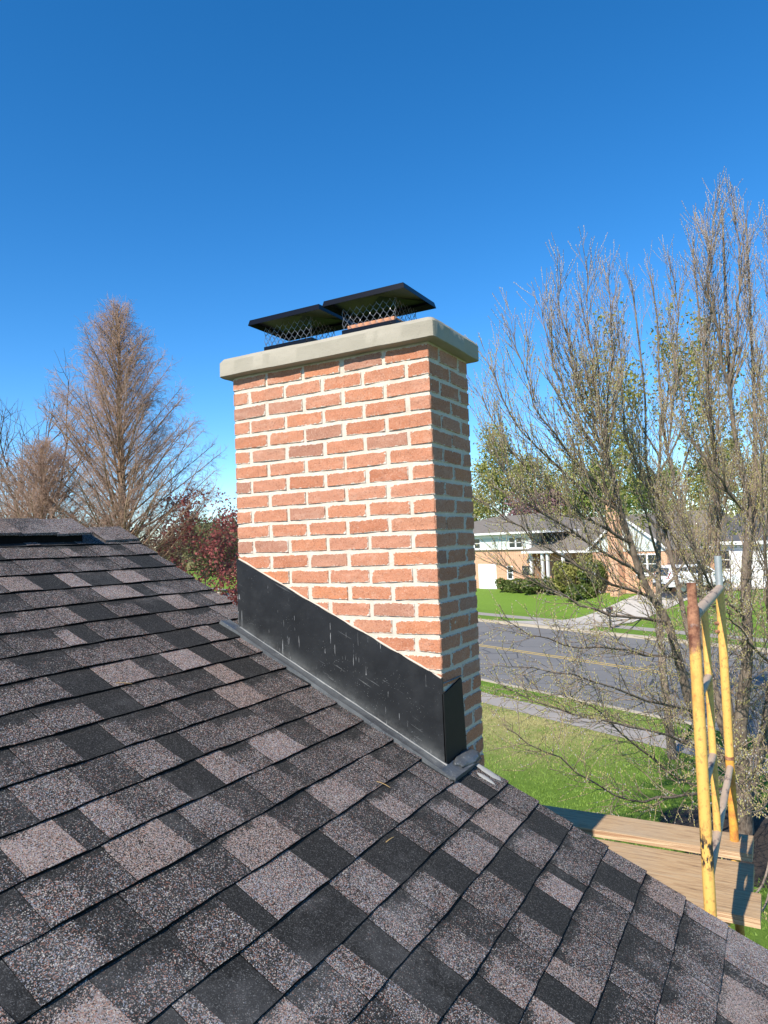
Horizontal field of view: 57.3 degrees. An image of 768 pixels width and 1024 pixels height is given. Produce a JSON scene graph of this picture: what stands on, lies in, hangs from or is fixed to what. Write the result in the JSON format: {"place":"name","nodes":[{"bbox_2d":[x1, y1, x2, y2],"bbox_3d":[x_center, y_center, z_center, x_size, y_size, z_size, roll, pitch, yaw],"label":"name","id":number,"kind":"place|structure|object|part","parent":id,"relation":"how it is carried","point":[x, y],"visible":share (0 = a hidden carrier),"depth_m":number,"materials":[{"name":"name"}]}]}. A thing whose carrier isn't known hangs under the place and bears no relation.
{"place":"outdoors","nodes":[
{"label":"outdoors","id":0,"kind":"place"},
{"bbox_2d":[0,0,767,539],"label":"sky","id":1,"kind":"structure","parent":0,"point":[216,167],"materials":[{"name":"blue"}]},
{"bbox_2d":[184,570,767,948],"bbox_3d":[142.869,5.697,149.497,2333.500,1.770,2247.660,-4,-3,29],"label":"ground","id":2,"kind":"structure","parent":0,"point":[486,602],"depth_m":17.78,"materials":[{"name":"green plant"}]},
{"bbox_2d":[0,430,151,530],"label":"conical tree","id":3,"kind":"object","parent":2,"relation":"on","point":[38,504],"visible":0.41,"depth_m":23.83,"materials":[{"name":"brown plant"}]},
{"bbox_2d":[0,351,202,543],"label":"bare tree","id":4,"kind":"object","parent":2,"relation":"on","point":[8,446],"visible":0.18,"depth_m":32.71,"materials":[{"name":"brown plant"}]},
{"bbox_2d":[1,294,233,569],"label":"conical tree","id":5,"kind":"object","parent":2,"relation":"on","point":[121,385],"visible":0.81,"depth_m":24.63,"materials":[{"name":"brown plant"}]},
{"bbox_2d":[90,483,238,604],"bbox_3d":[-6.883,2.969,27.011,7.994,7.989,10.151,-1,-3,-30],"label":"ornamental tree","id":6,"kind":"object","parent":2,"relation":"on","point":[215,543],"visible":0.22,"depth_m":25.14,"materials":[{"name":"red plant"}]},
{"bbox_2d":[168,509,238,585],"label":"distant tree","id":7,"kind":"object","parent":2,"relation":"on","point":[191,563],"visible":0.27,"depth_m":83.80,"materials":[{"name":"red plant"}]},
{"bbox_2d":[198,516,231,561],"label":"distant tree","id":8,"kind":"object","parent":2,"relation":"on","point":[207,521],"visible":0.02,"depth_m":119.47,"materials":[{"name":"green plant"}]},
{"bbox_2d":[207,511,237,550],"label":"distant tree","id":9,"kind":"object","parent":2,"relation":"on","point":[234,526],"visible":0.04,"depth_m":102.47,"materials":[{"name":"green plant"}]},
{"bbox_2d":[0,517,767,1023],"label":"house","id":10,"kind":"structure","parent":2,"relation":"on","point":[204,815],"depth_m":1.99,"materials":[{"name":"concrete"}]},
{"bbox_2d":[219,316,483,782],"bbox_3d":[-0.051,2.413,3.018,1.135,6.450,0.510,-4,-3,29],"label":"brick chimney","id":11,"kind":"object","parent":10,"relation":"on","point":[356,584],"visible":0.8,"depth_m":2.90,"materials":[{"name":"brick"}]},
{"bbox_2d":[248,304,354,350],"bbox_3d":[-0.377,-0.824,3.278,0.397,0.194,0.310,-4,-3,29],"label":"chimney cap","id":12,"kind":"object","parent":11,"relation":"on","point":[305,322],"visible":0.59,"depth_m":3.30,"materials":[{"name":"black metal"}]},
{"bbox_2d":[322,282,435,334],"bbox_3d":[-0.016,-0.849,3.078,0.400,0.200,0.310,-4,-3,29],"label":"chimney cap","id":13,"kind":"object","parent":11,"relation":"on","point":[398,299],"visible":0.59,"depth_m":3.10,"materials":[{"name":"black metal"}]},
{"bbox_2d":[137,492,731,570],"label":"distant wood","id":14,"kind":"object","parent":2,"relation":"on","point":[187,564],"visible":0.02,"depth_m":145.45,"materials":[{"name":"brown plant"}]},
{"bbox_2d":[494,577,522,591],"bbox_3d":[10.062,5.811,56.393,2.399,1.203,1.639,-4,-3,29],"label":"shrub","id":15,"kind":"object","parent":2,"relation":"on","point":[503,584],"visible":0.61,"depth_m":56.35,"materials":[{"name":"green plant"}]},
{"bbox_2d":[507,577,533,592],"bbox_3d":[10.696,5.725,54.812,2.552,1.341,1.622,-4,-3,29],"label":"shrub","id":16,"kind":"object","parent":2,"relation":"on","point":[515,586],"visible":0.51,"depth_m":54.97,"materials":[{"name":"green plant"}]},
{"bbox_2d":[471,412,579,521],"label":"leafing tree","id":17,"kind":"object","parent":2,"relation":"on","point":[484,466],"visible":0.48,"depth_m":83.00,"materials":[{"name":"green plant"}]},
{"bbox_2d":[500,488,567,516],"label":"ornamental tree","id":18,"kind":"object","parent":2,"relation":"on","point":[524,511],"visible":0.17,"depth_m":73.05,"materials":[{"name":"green plant"}]},
{"bbox_2d":[521,578,546,593],"bbox_3d":[11.482,5.605,53.317,2.217,1.254,1.675,-2,-3,3],"label":"shrub","id":19,"kind":"object","parent":2,"relation":"on","point":[535,588],"visible":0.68,"depth_m":53.22,"materials":[{"name":"green plant"}]},
{"bbox_2d":[505,449,590,517],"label":"leafing tree","id":20,"kind":"object","parent":2,"relation":"on","point":[549,472],"visible":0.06,"depth_m":94.25,"materials":[{"name":"green plant"}]},
{"bbox_2d":[541,576,565,594],"bbox_3d":[12.408,5.428,51.612,1.734,1.524,1.980,-1,-3,-30],"label":"shrub","id":21,"kind":"object","parent":2,"relation":"on","point":[553,584],"visible":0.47,"depth_m":51.38,"materials":[{"name":"green plant"}]},
{"bbox_2d":[551,553,593,591],"bbox_3d":[13.652,4.422,50.255,3.776,2.922,2.990,-2,-3,-6],"label":"shrub","id":22,"kind":"object","parent":2,"relation":"on","point":[560,577],"visible":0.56,"depth_m":50.25,"materials":[{"name":"green plant"}]},
{"bbox_2d":[563,583,596,600],"bbox_3d":[13.651,5.520,48.762,2.318,1.284,1.556,-4,-3,29],"label":"shrub","id":23,"kind":"object","parent":2,"relation":"on","point":[583,592],"visible":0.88,"depth_m":48.37,"materials":[{"name":"green plant"}]},
{"bbox_2d":[572,560,606,593],"bbox_3d":[14.879,4.536,48.754,3.028,2.498,2.765,-2,-3,-12],"label":"shrub","id":24,"kind":"object","parent":2,"relation":"on","point":[582,574],"visible":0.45,"depth_m":48.49,"materials":[{"name":"green plant"}]},
{"bbox_2d":[559,448,638,516],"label":"leafing tree","id":25,"kind":"object","parent":2,"relation":"on","point":[584,500],"visible":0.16,"depth_m":87.70,"materials":[{"name":"green plant"}]},
{"bbox_2d":[473,500,732,596],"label":"suburban house","id":26,"kind":"structure","parent":2,"relation":"on","point":[487,574],"depth_m":55.92,"materials":[{"name":"orange brick"}]},
{"bbox_2d":[474,539,480,548],"bbox_3d":[8.150,2.768,61.340,0.100,0.960,0.880,-1,-3,-34],"label":"window","id":27,"kind":"structure","parent":26,"relation":"in","point":[477,541],"depth_m":61.29,"materials":[{"name":"white paint"}]},
{"bbox_2d":[479,566,495,588],"bbox_3d":[8.924,5.642,60.513,0.070,2.050,2.000,-1,-3,-34],"label":"door","id":28,"kind":"structure","parent":26,"relation":"in","point":[487,573],"depth_m":60.48,"materials":[{"name":"white paint"}]},
{"bbox_2d":[507,566,513,579],"bbox_3d":[10.450,5.030,58.178,0.100,1.130,0.680,-1,-3,-34],"label":"window","id":29,"kind":"structure","parent":26,"relation":"in","point":[509,576],"depth_m":58.15,"materials":[{"name":"white paint"}]},
{"bbox_2d":[508,537,522,548],"bbox_3d":[10.756,2.495,57.409,0.100,0.960,1.630,-1,-3,-34],"label":"window","id":30,"kind":"structure","parent":26,"relation":"in","point":[511,545],"depth_m":57.52,"materials":[{"name":"white paint"}]},
{"bbox_2d":[522,566,529,574],"bbox_3d":[11.488,4.695,56.600,0.050,0.700,0.950,-1,-3,-34],"label":"doorway","id":31,"kind":"structure","parent":26,"relation":"in","point":[528,567],"depth_m":56.67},
{"bbox_2d":[637,553,655,573],"bbox_3d":[17.184,3.377,45.837,0.100,1.330,1.680,-1,-3,-34],"label":"window","id":32,"kind":"structure","parent":26,"relation":"in","point":[649,555],"depth_m":45.71,"materials":[{"name":"white paint"}]},
{"bbox_2d":[606,606,612,626],"bbox_3d":[12.848,6.054,39.919,0.270,1.400,0.660,-4,-3,29],"label":"mailbox","id":33,"kind":"object","parent":2,"relation":"on","point":[610,608],"visible":0.41,"depth_m":39.76,"materials":[{"name":"black paint"}]},
{"bbox_2d":[598,459,685,514],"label":"leafing tree","id":34,"kind":"object","parent":2,"relation":"on","point":[630,501],"visible":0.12,"depth_m":74.36,"materials":[{"name":"green plant"}]},
{"bbox_2d":[531,277,767,759],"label":"leafing tree","id":35,"kind":"object","parent":2,"relation":"on","point":[657,546],"visible":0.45,"depth_m":17.22,"materials":[{"name":"brown plant"}]},
{"bbox_2d":[659,805,767,887],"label":"mulch bed","id":36,"kind":"object","parent":2,"relation":"on","point":[760,854],"visible":0.22,"depth_m":12.46,"materials":[{"name":"brown wood"}]},
{"bbox_2d":[465,166,767,920],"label":"budding tree","id":37,"kind":"object","parent":36,"relation":"on","point":[747,776],"visible":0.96,"depth_m":11.02,"materials":[{"name":"brown plant"}]},
{"bbox_2d":[686,556,744,935],"bbox_3d":[1.567,2.900,3.081,0.059,5.360,1.428,-4,-3,29],"label":"scaffold frame","id":38,"kind":"object","parent":2,"relation":"on","point":[706,765],"visible":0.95,"depth_m":2.92,"materials":[{"name":"yellow paint"}]},
{"bbox_2d":[597,839,754,891],"bbox_3d":[0.601,1.829,3.947,2.614,0.044,0.348,-4,-3,29],"label":"plank","id":39,"kind":"object","parent":38,"relation":"on","point":[688,867],"visible":0.15,"depth_m":3.48,"materials":[{"name":"brown wood"}]},
{"bbox_2d":[667,433,767,517],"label":"leafing tree","id":40,"kind":"object","parent":2,"relation":"on","point":[696,485],"visible":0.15,"depth_m":86.18,"materials":[{"name":"green plant"}]},
{"bbox_2d":[714,512,767,586],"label":"house","id":41,"kind":"structure","parent":2,"relation":"on","point":[738,549],"depth_m":46.23,"materials":[{"name":"white"}]},
{"bbox_2d":[720,549,731,569],"bbox_3d":[22.729,3.184,46.883,0.100,1.380,0.880,-1,-3,-34],"label":"window","id":42,"kind":"structure","parent":41,"relation":"in","point":[726,555],"depth_m":46.72,"materials":[{"name":"white paint"}]},
{"bbox_2d":[736,552,767,586],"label":"garage door","id":43,"kind":"structure","parent":41,"relation":"in","point":[739,554],"depth_m":45.13,"materials":[{"name":"white paint"}]},
{"bbox_3d":[-0.192,3.748,4.213,0.042,3.900,1.124,-4,-3,29],"label":"scaffold frame","id":44,"kind":"object","parent":2,"relation":"on","visible":0},
{"bbox_2d":[543,805,753,861],"bbox_3d":[0.793,1.833,4.303,2.603,0.044,0.245,-4,-3,29],"label":"plank","id":45,"kind":"object","parent":44,"relation":"on","point":[657,834],"visible":0.3,"depth_m":3.88,"materials":[{"name":"brown wood"}]},
{"bbox_2d":[647,873,761,928],"bbox_3d":[0.472,1.798,3.679,2.652,0.044,0.237,-4,-3,29],"label":"plank","id":46,"kind":"object","parent":44,"relation":"on","point":[738,907],"visible":0.13,"depth_m":3.10,"materials":[{"name":"brown wood"}]},
{"bbox_2d":[212,588,767,642],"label":"pavement","id":47,"kind":"structure","parent":0,"point":[542,619],"depth_m":41.04,"materials":[{"name":"grey concrete"}]},
{"bbox_2d":[218,593,767,735],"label":"road","id":48,"kind":"structure","parent":0,"point":[530,645],"depth_m":29.86,"materials":[{"name":"grey asphalt"}]},
{"bbox_2d":[216,591,767,652],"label":"kerb","id":49,"kind":"structure","parent":48,"relation":"on","point":[584,630],"depth_m":39.44,"materials":[{"name":"beige concrete"}]},
{"bbox_2d":[481,678,755,737],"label":"kerb","id":50,"kind":"structure","parent":48,"relation":"on","point":[634,711],"depth_m":21.91,"materials":[{"name":"beige concrete"}]},
{"bbox_2d":[479,644,762,688],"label":"road marking","id":51,"kind":"object","parent":48,"relation":"on","point":[591,662],"visible":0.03,"depth_m":30.61,"materials":[{"name":"yellow paint"}]},
{"bbox_2d":[481,692,767,772],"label":"pavement","id":52,"kind":"structure","parent":0,"point":[532,710],"depth_m":20.31,"materials":[{"name":"grey concrete"}]},
{"bbox_2d":[510,587,764,629],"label":"driveway","id":53,"kind":"structure","parent":0,"point":[630,609],"depth_m":43.73,"materials":[{"name":"concrete"}]},
{"bbox_2d":[653,562,738,593],"bbox_3d":[19.336,4.053,43.689,4.773,1.784,2.040,-2,-3,-9],"label":"car","id":54,"kind":"object","parent":53,"relation":"on","point":[666,580],"visible":0.39,"depth_m":42.87,"materials":[{"name":"white paint"}]},
{"bbox_3d":[17.186,3.677,43.381,0.185,0.440,1.400,-2,-3,-9],"label":"rear window","id":55,"kind":"part","parent":54,"relation":"part of","materials":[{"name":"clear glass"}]}
]}

